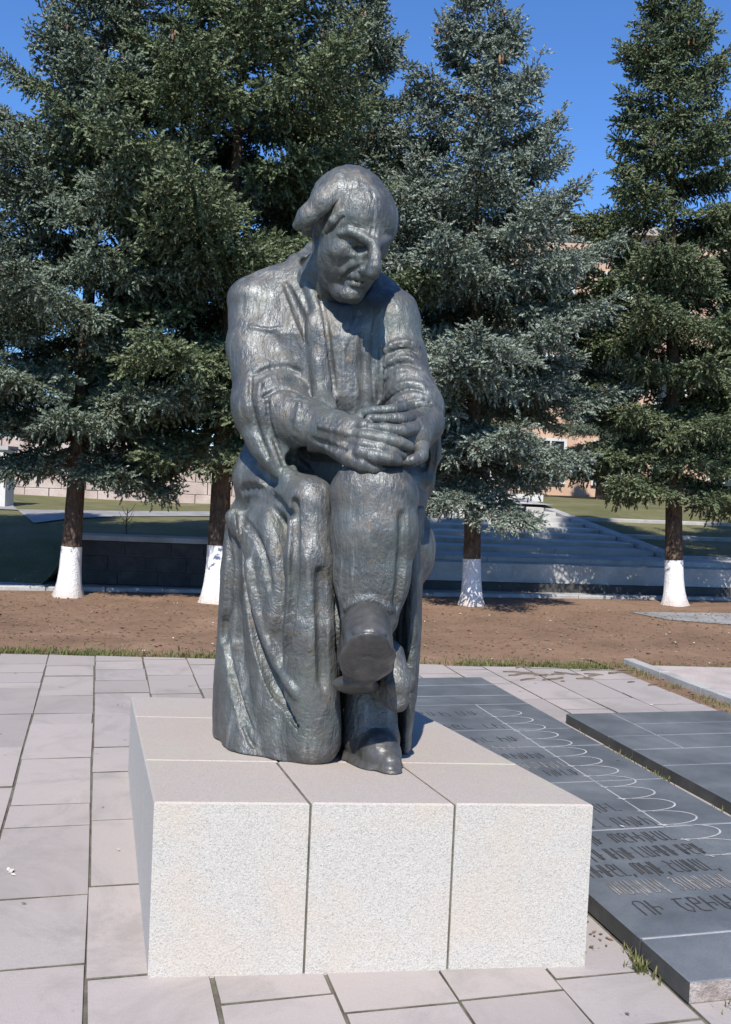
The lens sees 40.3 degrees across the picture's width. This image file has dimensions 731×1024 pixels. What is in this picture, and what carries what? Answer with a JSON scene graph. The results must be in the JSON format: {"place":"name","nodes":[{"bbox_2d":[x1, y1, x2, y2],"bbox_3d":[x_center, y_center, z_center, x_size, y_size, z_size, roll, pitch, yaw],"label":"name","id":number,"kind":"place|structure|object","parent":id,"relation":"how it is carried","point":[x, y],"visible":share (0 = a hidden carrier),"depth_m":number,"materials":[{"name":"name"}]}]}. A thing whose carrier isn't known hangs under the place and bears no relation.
{"place":"outdoors","nodes":[
{"label":"outdoors","id":0,"kind":"place"},
{"bbox_2d":[48,573,57,580],"bbox_3d":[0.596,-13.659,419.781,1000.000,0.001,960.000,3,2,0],"label":"ground","id":1,"kind":"structure","parent":0,"point":[54,577],"depth_m":14.71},
{"bbox_2d":[423,497,730,596],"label":"broad stairs","id":2,"kind":"structure","parent":1,"relation":"on","point":[568,553],"depth_m":15.80,"materials":[{"name":"stone"}]},
{"bbox_2d":[0,505,209,522],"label":"park path","id":3,"kind":"structure","parent":0,"point":[34,516],"depth_m":19.34,"materials":[{"name":"concrete"}]},
{"bbox_2d":[0,494,231,583],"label":"lawn","id":4,"kind":"structure","parent":0,"point":[30,551],"depth_m":16.54,"materials":[{"name":"green plant"}]},
{"bbox_2d":[0,446,18,505],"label":"gate post","id":5,"kind":"object","parent":4,"relation":"on","point":[6,497],"visible":0.5,"depth_m":20.31,"materials":[{"name":"paint"}]},
{"bbox_2d":[0,209,74,436],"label":"spruce tree","id":6,"kind":"object","parent":4,"relation":"on","point":[4,230],"visible":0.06,"depth_m":37.60,"materials":[{"name":"green plant"}]},
{"bbox_2d":[0,437,234,503],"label":"park wall","id":7,"kind":"structure","parent":4,"relation":"on","point":[199,492],"depth_m":24.50,"materials":[{"name":"beige brick"}]},
{"bbox_2d":[121,504,135,533],"bbox_3d":[-3.426,0.123,14.307,0.232,0.507,0.226,1,2,-31],"label":"sapling","id":8,"kind":"object","parent":4,"relation":"on","point":[127,519],"visible":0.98,"depth_m":14.30,"materials":[{"name":"plant"}]},
{"bbox_2d":[63,240,214,434],"bbox_3d":[-8.133,-5.846,36.167,5.931,10.080,6.250,1,3,-43],"label":"spruce tree","id":9,"kind":"object","parent":4,"relation":"on","point":[71,383],"visible":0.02,"depth_m":35.14,"materials":[{"name":"green plant"}]},
{"bbox_2d":[0,581,721,596],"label":"footpath","id":10,"kind":"structure","parent":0,"point":[49,583],"depth_m":13.85,"materials":[{"name":"concrete"}]},
{"bbox_2d":[81,533,207,586],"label":"wall","id":11,"kind":"structure","parent":10,"relation":"on","point":[135,559],"depth_m":13.76,"materials":[{"name":"dark stone blocks"},{"name":"pale concrete"}]},
{"bbox_2d":[242,0,512,462],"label":"spruce tree","id":12,"kind":"object","parent":10,"relation":"on","point":[376,145],"visible":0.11,"depth_m":14.13,"materials":[{"name":"green plant"}]},
{"bbox_2d":[0,654,730,1023],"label":"pavement","id":13,"kind":"structure","parent":0,"point":[72,946],"depth_m":3.65,"materials":[{"name":"stone"}]},
{"bbox_2d":[6,704,651,874],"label":"paper scraps","id":14,"kind":"object","parent":13,"relation":"on","point":[9,869],"visible":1,"depth_m":3.99,"materials":[{"name":"white paper"}]},
{"bbox_2d":[128,697,592,977],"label":"plinth","id":15,"kind":"structure","parent":13,"relation":"on","point":[448,849],"depth_m":3.33,"materials":[{"name":"stone"}]},
{"bbox_2d":[212,164,444,774],"bbox_3d":[-0.158,-0.186,4.027,0.946,2.447,1.383,3,2,0],"label":"statue","id":16,"kind":"object","parent":15,"relation":"on","point":[337,405],"visible":1,"depth_m":3.92,"materials":[{"name":"grey metal"}]},
{"bbox_2d":[15,670,727,1013],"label":"dry leaves","id":17,"kind":"object","parent":13,"relation":"on","point":[593,931],"visible":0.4,"depth_m":3.68,"materials":[{"name":"brown plant"}]},
{"bbox_2d":[415,677,730,1003],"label":"memorial slab","id":18,"kind":"structure","parent":13,"relation":"on","point":[659,895],"depth_m":4.50,"materials":[{"name":"stone"}]},
{"bbox_2d":[566,710,730,813],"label":"memorial slab","id":19,"kind":"structure","parent":13,"relation":"on","point":[689,751],"depth_m":6.23,"materials":[{"name":"stone"}]},
{"bbox_2d":[582,661,730,1014],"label":"grass","id":20,"kind":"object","parent":13,"relation":"on","point":[641,967],"visible":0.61,"depth_m":5.17,"materials":[{"name":"green plant"}]},
{"bbox_2d":[587,658,730,713],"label":"weed strip","id":21,"kind":"object","parent":13,"relation":"on","point":[663,683],"visible":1,"depth_m":8.32,"materials":[{"name":"plant"}]},
{"bbox_2d":[623,658,730,704],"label":"kerb","id":22,"kind":"structure","parent":13,"relation":"on","point":[694,686],"depth_m":8.37,"materials":[{"name":"concrete"}]},
{"bbox_2d":[0,590,730,669],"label":"bare soil","id":23,"kind":"structure","parent":0,"point":[481,629],"depth_m":11.00,"materials":[{"name":"brown soil"}]},
{"bbox_2d":[0,105,82,407],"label":"spruce tree","id":24,"kind":"object","parent":23,"relation":"on","point":[14,245],"visible":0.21,"depth_m":11.85,"materials":[{"name":"green plant"}]},
{"bbox_2d":[0,0,278,598],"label":"spruce tree","id":25,"kind":"object","parent":23,"relation":"on","point":[33,300],"visible":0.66,"depth_m":11.47,"materials":[{"name":"green plant"}]},
{"bbox_2d":[17,0,475,604],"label":"spruce tree","id":26,"kind":"object","parent":23,"relation":"on","point":[257,34],"visible":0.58,"depth_m":11.30,"materials":[{"name":"green plant"}]},
{"bbox_2d":[0,640,730,669],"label":"edge grass","id":27,"kind":"structure","parent":23,"relation":"on","point":[109,652],"depth_m":8.90,"materials":[{"name":"green plant"}]},
{"bbox_2d":[0,585,730,600],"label":"kerb","id":28,"kind":"structure","parent":23,"relation":"on","point":[182,590],"depth_m":14.21,"materials":[{"name":"concrete"}]},
{"bbox_2d":[0,591,730,684],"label":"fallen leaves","id":29,"kind":"object","parent":23,"relation":"on","point":[424,645],"depth_m":10.40,"materials":[{"name":"brown plant"}]},
{"bbox_2d":[377,0,646,606],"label":"spruce tree","id":30,"kind":"object","parent":23,"relation":"on","point":[446,217],"visible":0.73,"depth_m":12.48,"materials":[{"name":"green plant"}]},
{"bbox_2d":[520,0,730,606],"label":"spruce tree","id":31,"kind":"object","parent":23,"relation":"on","point":[674,274],"visible":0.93,"depth_m":13.67,"materials":[{"name":"green plant"}]},
{"bbox_2d":[632,612,730,624],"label":"side walk","id":32,"kind":"structure","parent":23,"relation":"on","point":[705,617],"depth_m":13.08,"materials":[{"name":"concrete"}]},
{"bbox_2d":[694,305,728,340],"bbox_3d":[7.962,-2.974,15.399,4.983,8.867,4.949,2,2,-22],"label":"spruce tree","id":33,"kind":"object","parent":23,"relation":"on","point":[707,310],"visible":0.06,"depth_m":15.88,"materials":[{"name":"green plant"}]},
{"bbox_2d":[0,0,730,445],"label":"sky","id":34,"kind":"structure","parent":0,"point":[581,32],"materials":[{"name":"blue"}]},
{"bbox_2d":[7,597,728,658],"bbox_3d":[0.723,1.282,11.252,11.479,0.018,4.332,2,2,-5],"label":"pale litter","id":35,"kind":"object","parent":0,"point":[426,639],"visible":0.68,"depth_m":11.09,"materials":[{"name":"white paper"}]},
{"bbox_2d":[517,503,549,504],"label":"plaza","id":36,"kind":"structure","parent":0,"point":[533,503],"depth_m":22.98,"materials":[{"name":"concrete"}]},
{"bbox_2d":[435,477,542,501],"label":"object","id":37,"kind":"object","parent":36,"relation":"on","point":[535,498],"visible":0.07,"depth_m":25.87,"materials":[{"name":"white"}]},
{"bbox_2d":[535,494,730,556],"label":"terrace lawn","id":38,"kind":"structure","parent":0,"point":[580,506],"depth_m":22.14,"materials":[{"name":"green plant"}]},
{"bbox_2d":[445,236,567,435],"bbox_3d":[3.879,-4.917,33.461,5.860,9.068,5.821,1,3,-36],"label":"spruce tree","id":39,"kind":"object","parent":38,"relation":"on","point":[507,424],"visible":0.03,"depth_m":32.13,"materials":[{"name":"green plant"}]},
{"bbox_2d":[445,226,730,499],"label":"building","id":40,"kind":"structure","parent":38,"relation":"on","point":[575,490],"depth_m":41.86,"materials":[{"name":"beige brick"}]},
{"bbox_2d":[542,438,566,483],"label":"window","id":41,"kind":"structure","parent":40,"relation":"in","point":[562,443],"depth_m":41.85,"materials":[{"name":"white glass"}]},
{"bbox_2d":[590,440,622,485],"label":"window","id":42,"kind":"structure","parent":40,"relation":"in","point":[591,482],"depth_m":41.85,"materials":[{"name":"white glass"}]},
{"bbox_2d":[654,362,686,404],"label":"window","id":43,"kind":"structure","parent":40,"relation":"in","point":[663,395],"depth_m":41.77,"materials":[{"name":"glass"}]},
{"bbox_2d":[707,477,730,485],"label":"window","id":44,"kind":"structure","parent":40,"relation":"in","point":[728,483],"depth_m":41.90,"materials":[{"name":"white glass"}]},
{"bbox_2d":[531,273,662,499],"bbox_3d":[8.666,-4.258,34.750,5.000,8.064,4.744,1,3,-41],"label":"spruce tree","id":45,"kind":"object","parent":38,"relation":"on","point":[578,429],"visible":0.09,"depth_m":34.26,"materials":[{"name":"green plant"}]},
{"bbox_2d":[579,517,730,525],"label":"terrace kerb","id":46,"kind":"structure","parent":38,"relation":"on","point":[645,521],"depth_m":21.65,"materials":[{"name":"concrete"}]},
{"bbox_2d":[625,534,730,541],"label":"terrace kerb","id":47,"kind":"structure","parent":38,"relation":"on","point":[687,538],"depth_m":19.47,"materials":[{"name":"concrete"}]},
{"bbox_2d":[683,555,730,559],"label":"terrace kerb","id":48,"kind":"structure","parent":38,"relation":"on","point":[708,557],"depth_m":17.14,"materials":[{"name":"concrete"}]},
{"bbox_2d":[686,306,730,479],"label":"spruce tree","id":49,"kind":"object","parent":38,"relation":"on","point":[719,413],"depth_m":32.92,"materials":[{"name":"green plant"}]},
{"bbox_2d":[653,665,730,693],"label":"side path","id":50,"kind":"structure","parent":0,"point":[718,678],"depth_m":8.65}
]}

